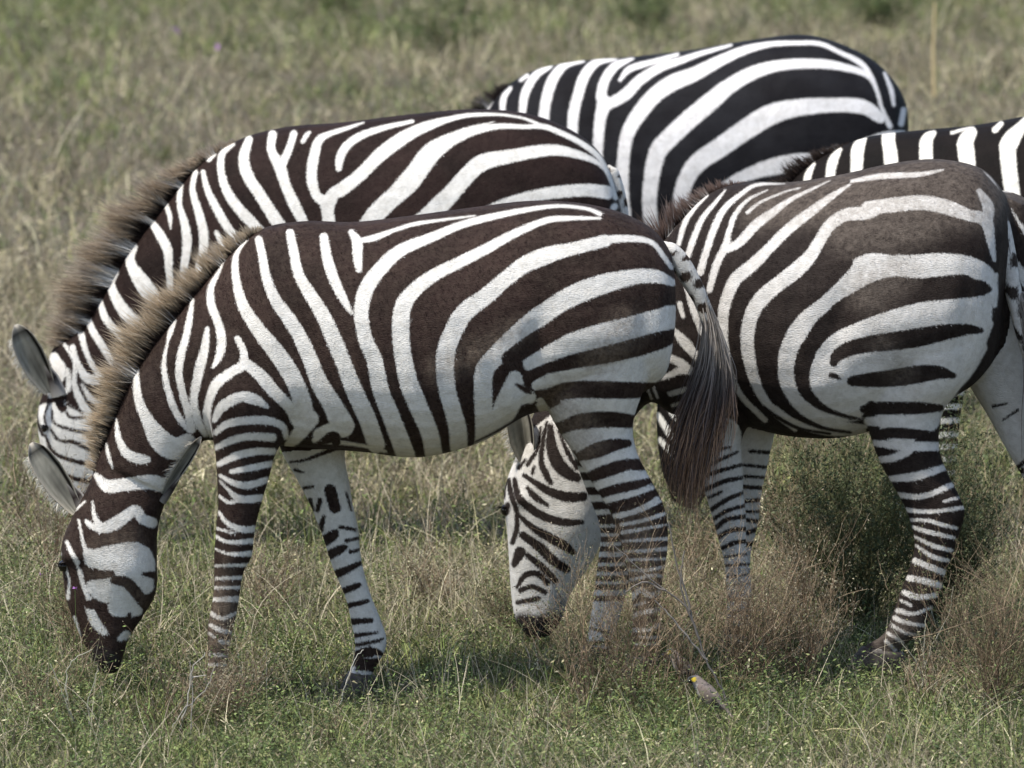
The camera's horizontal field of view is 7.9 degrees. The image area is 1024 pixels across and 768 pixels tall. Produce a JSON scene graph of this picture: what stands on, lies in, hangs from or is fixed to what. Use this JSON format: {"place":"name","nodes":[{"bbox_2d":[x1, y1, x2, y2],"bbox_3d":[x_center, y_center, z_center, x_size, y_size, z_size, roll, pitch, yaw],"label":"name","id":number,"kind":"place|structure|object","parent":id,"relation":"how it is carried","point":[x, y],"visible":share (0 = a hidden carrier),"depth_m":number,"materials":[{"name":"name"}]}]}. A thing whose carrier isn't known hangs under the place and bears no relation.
{"place":"outdoors","nodes":[
{"label":"outdoors","id":0,"kind":"place"},
{"bbox_2d":[0,0,1023,767],"bbox_3d":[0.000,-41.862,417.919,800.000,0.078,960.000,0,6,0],"label":"ground","id":1,"kind":"structure","parent":0,"point":[200,138],"depth_m":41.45,"materials":[{"name":"green plant"}]},
{"bbox_2d":[39,572,42,630],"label":"flower","id":2,"kind":"object","parent":1,"relation":"on","point":[41,601],"visible":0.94,"depth_m":20.78,"materials":[{"name":"plant"}]},
{"bbox_2d":[0,398,92,583],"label":"dry weed","id":3,"kind":"object","parent":1,"relation":"on","point":[59,531],"visible":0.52,"depth_m":22.34,"materials":[{"name":"plant"}]},
{"bbox_2d":[0,615,112,725],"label":"dry weed","id":4,"kind":"object","parent":1,"relation":"on","point":[44,681],"visible":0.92,"depth_m":19.68,"materials":[{"name":"green plant"}]},
{"bbox_2d":[50,649,98,734],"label":"dry stalk","id":5,"kind":"object","parent":1,"relation":"on","point":[66,691],"visible":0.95,"depth_m":19.50,"materials":[{"name":"beige plant"}]},
{"bbox_2d":[73,587,76,667],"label":"flower","id":6,"kind":"object","parent":1,"relation":"on","point":[75,620],"visible":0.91,"depth_m":19.98,"materials":[{"name":"green plant"}]},
{"bbox_2d":[3,545,176,665],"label":"dry weed","id":7,"kind":"object","parent":1,"relation":"on","point":[61,606],"visible":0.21,"depth_m":20.69,"materials":[{"name":"brown plant"}]},
{"bbox_2d":[110,624,234,731],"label":"dry weed","id":8,"kind":"object","parent":1,"relation":"on","point":[167,687],"visible":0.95,"depth_m":19.60,"materials":[{"name":"plant"}]},
{"bbox_2d":[171,27,178,89],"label":"flower","id":9,"kind":"object","parent":1,"relation":"on","point":[177,31],"visible":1,"depth_m":44.04,"materials":[{"name":"plant"}]},
{"bbox_2d":[171,654,215,732],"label":"dry stalk","id":10,"kind":"object","parent":1,"relation":"on","point":[191,677],"visible":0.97,"depth_m":19.50,"materials":[{"name":"plant"}]},
{"bbox_2d":[213,44,219,137],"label":"flower","id":11,"kind":"object","parent":1,"relation":"on","point":[218,45],"visible":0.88,"depth_m":40.05,"materials":[{"name":"plant"}]},
{"bbox_2d":[147,611,301,729],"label":"dry weed","id":12,"kind":"object","parent":1,"relation":"on","point":[228,689],"visible":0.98,"depth_m":19.63,"materials":[{"name":"plant"}]},
{"bbox_2d":[241,517,315,618],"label":"dry weed","id":13,"kind":"object","parent":1,"relation":"on","point":[274,579],"visible":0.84,"depth_m":21.66,"materials":[{"name":"plant"}]},
{"bbox_2d":[6,109,633,546],"bbox_3d":[-0.574,-0.173,23.307,2.029,1.393,0.630,0,6,-3],"label":"zebra","id":14,"kind":"object","parent":1,"relation":"on","point":[390,167],"visible":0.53,"depth_m":23.13,"materials":[{"name":"fur"}]},
{"bbox_2d":[298,0,372,16],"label":"bush","id":15,"kind":"object","parent":1,"relation":"on","point":[329,2],"visible":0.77,"depth_m":51.95,"materials":[{"name":"green plant"}]},
{"bbox_2d":[298,691,378,748],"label":"dry weed","id":16,"kind":"object","parent":1,"relation":"on","point":[330,723],"visible":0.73,"depth_m":19.30,"materials":[{"name":"green plant"}]},
{"bbox_2d":[339,651,361,704],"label":"dry stalk","id":17,"kind":"object","parent":1,"relation":"on","point":[349,675],"visible":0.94,"depth_m":20.00,"materials":[{"name":"plant"}]},
{"bbox_2d":[24,200,738,706],"bbox_3d":[-0.354,0.196,20.221,1.967,1.396,0.654,-1,6,-6],"label":"zebra","id":18,"kind":"object","parent":1,"relation":"on","point":[314,352],"visible":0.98,"depth_m":20.03,"materials":[{"name":"fur"}]},
{"bbox_2d":[362,472,470,611],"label":"dry weed","id":19,"kind":"object","parent":1,"relation":"on","point":[417,570],"visible":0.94,"depth_m":21.77,"materials":[{"name":"plant"}]},
{"bbox_2d":[364,0,505,61],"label":"bush","id":20,"kind":"object","parent":1,"relation":"on","point":[452,23],"visible":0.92,"depth_m":46.98,"materials":[{"name":"green plant"}]},
{"bbox_2d":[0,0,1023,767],"bbox_3d":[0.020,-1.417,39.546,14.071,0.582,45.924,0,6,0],"label":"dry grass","id":21,"kind":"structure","parent":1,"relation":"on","point":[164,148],"depth_m":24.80,"materials":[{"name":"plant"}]},
{"bbox_2d":[463,553,583,637],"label":"dry weed","id":22,"kind":"object","parent":1,"relation":"on","point":[506,603],"visible":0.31,"depth_m":21.26,"materials":[{"name":"plant"}]},
{"bbox_2d":[534,0,558,8],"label":"bush","id":23,"kind":"object","parent":1,"relation":"on","point":[545,1],"visible":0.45,"depth_m":52.97,"materials":[{"name":"green plant"}]},
{"bbox_2d":[516,684,604,736],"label":"dry weed","id":24,"kind":"object","parent":1,"relation":"on","point":[565,718],"visible":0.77,"depth_m":19.40,"materials":[{"name":"green plant"}]},
{"bbox_2d":[505,525,672,709],"bbox_3d":[0.215,0.615,19.845,0.467,0.534,0.437,-4,7,-32],"label":"dry weed","id":25,"kind":"object","parent":1,"relation":"on","point":[573,668],"visible":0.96,"depth_m":19.85,"materials":[{"name":"plant"}]},
{"bbox_2d":[601,0,679,32],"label":"bush","id":26,"kind":"object","parent":1,"relation":"on","point":[640,4],"visible":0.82,"depth_m":49.91,"materials":[{"name":"green plant"}]},
{"bbox_2d":[522,500,765,714],"bbox_3d":[0.350,0.592,19.791,0.603,0.588,0.535,6,9,44],"label":"dry weed","id":27,"kind":"object","parent":1,"relation":"on","point":[606,639],"visible":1,"depth_m":19.79,"materials":[{"name":"plant"}]},
{"bbox_2d":[614,521,727,705],"bbox_3d":[0.438,0.660,19.733,0.336,0.595,0.012,0,6,0],"label":"dead branch","id":28,"kind":"object","parent":1,"relation":"on","point":[689,612],"visible":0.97,"depth_m":19.72,"materials":[{"name":"wood"}]},
{"bbox_2d":[538,510,804,702],"bbox_3d":[0.425,0.586,19.918,0.485,0.556,0.641,-3,7,-26],"label":"dry weed","id":29,"kind":"object","parent":1,"relation":"on","point":[680,655],"visible":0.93,"depth_m":19.91,"materials":[{"name":"brown plant"}]},
{"bbox_2d":[657,648,698,692],"bbox_3d":[0.461,0.777,20.050,0.145,0.124,0.055,2,6,18],"label":"bird","id":30,"kind":"object","parent":1,"relation":"on","point":[677,669],"visible":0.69,"depth_m":20.03},
{"bbox_2d":[461,35,908,413],"bbox_3d":[0.479,-0.561,26.816,2.030,1.421,0.647,1,6,7],"label":"zebra","id":31,"kind":"object","parent":1,"relation":"on","point":[654,129],"visible":0.3,"depth_m":26.50,"materials":[{"name":"fur"}]},
{"bbox_2d":[681,675,734,718],"bbox_3d":[0.522,0.834,19.743,0.151,0.114,0.059,2,6,18],"label":"bird","id":32,"kind":"object","parent":1,"relation":"on","point":[704,686],"visible":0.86,"depth_m":19.73},
{"bbox_2d":[658,474,766,585],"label":"dry weed","id":33,"kind":"object","parent":1,"relation":"on","point":[697,539],"visible":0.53,"depth_m":22.36,"materials":[{"name":"plant"}]},
{"bbox_2d":[651,468,847,691],"bbox_3d":[0.646,0.530,20.134,0.557,0.627,0.489,0,6,0],"label":"dry bush","id":34,"kind":"object","parent":1,"relation":"on","point":[744,633],"visible":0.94,"depth_m":20.12,"materials":[{"name":"plant"}]},
{"bbox_2d":[494,159,1023,675],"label":"zebra","id":35,"kind":"object","parent":1,"relation":"on","point":[882,305],"visible":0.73,"depth_m":20.45,"materials":[{"name":"fur"}]},
{"bbox_2d":[679,491,873,686],"bbox_3d":[0.735,0.562,20.251,0.520,0.555,0.546,2,6,17],"label":"dry bush","id":36,"kind":"object","parent":1,"relation":"on","point":[813,652],"visible":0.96,"depth_m":20.27,"materials":[{"name":"brown plant"}]},
{"bbox_2d":[670,407,980,616],"bbox_3d":[1.013,0.240,21.546,0.974,0.939,0.822,-3,7,-28],"label":"dry bush","id":37,"kind":"object","parent":1,"relation":"on","point":[795,510],"visible":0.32,"depth_m":21.56,"materials":[{"name":"plant"}]},
{"bbox_2d":[657,117,1023,545],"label":"zebra","id":38,"kind":"object","parent":1,"relation":"on","point":[995,150],"visible":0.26,"depth_m":23.06},
{"bbox_2d":[699,392,1021,633],"bbox_3d":[0.951,0.312,21.324,0.905,0.841,1.061,-3,7,-27],"label":"dark bush","id":39,"kind":"object","parent":1,"relation":"on","point":[865,571],"visible":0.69,"depth_m":21.27,"materials":[{"name":"green plant"}]},
{"bbox_2d":[776,721,945,743],"bbox_3d":[0.906,0.915,19.359,0.476,0.070,0.010,0,6,0],"label":"straw","id":40,"kind":"object","parent":1,"relation":"on","point":[879,723],"visible":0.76,"depth_m":19.36,"materials":[{"name":"beige plant"}]},
{"bbox_2d":[837,0,929,32],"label":"bush","id":41,"kind":"object","parent":1,"relation":"on","point":[888,5],"visible":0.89,"depth_m":49.93,"materials":[{"name":"green plant"}]},
{"bbox_2d":[812,390,1023,627],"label":"dark bush","id":42,"kind":"object","parent":1,"relation":"on","point":[981,535],"visible":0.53,"depth_m":21.43,"materials":[{"name":"plant"}]},
{"bbox_2d":[890,590,952,689],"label":"dry stalk","id":43,"kind":"object","parent":1,"relation":"on","point":[924,644],"visible":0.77,"depth_m":20.09,"materials":[{"name":"plant"}]},
{"bbox_2d":[932,2,936,95],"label":"dry stalk","id":44,"kind":"object","parent":1,"relation":"on","point":[934,86],"visible":1,"depth_m":41.03,"materials":[{"name":"beige plant"}]},
{"bbox_2d":[897,609,979,707],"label":"dry weed","id":45,"kind":"object","parent":1,"relation":"on","point":[931,667],"visible":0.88,"depth_m":19.90,"materials":[{"name":"plant"}]},
{"bbox_2d":[870,446,1023,717],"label":"dry bush","id":46,"kind":"object","parent":1,"relation":"on","point":[1000,640],"visible":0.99,"depth_m":19.71,"materials":[{"name":"brown plant"}]},
{"bbox_2d":[893,404,1022,580],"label":"dry weed","id":47,"kind":"object","parent":1,"relation":"on","point":[977,482],"visible":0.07,"depth_m":22.50,"materials":[{"name":"plant"}]},
{"bbox_2d":[974,421,989,571],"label":"dry stalk","id":48,"kind":"object","parent":1,"relation":"on","point":[980,459],"visible":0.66,"depth_m":21.64,"materials":[{"name":"beige plant"}]}
]}

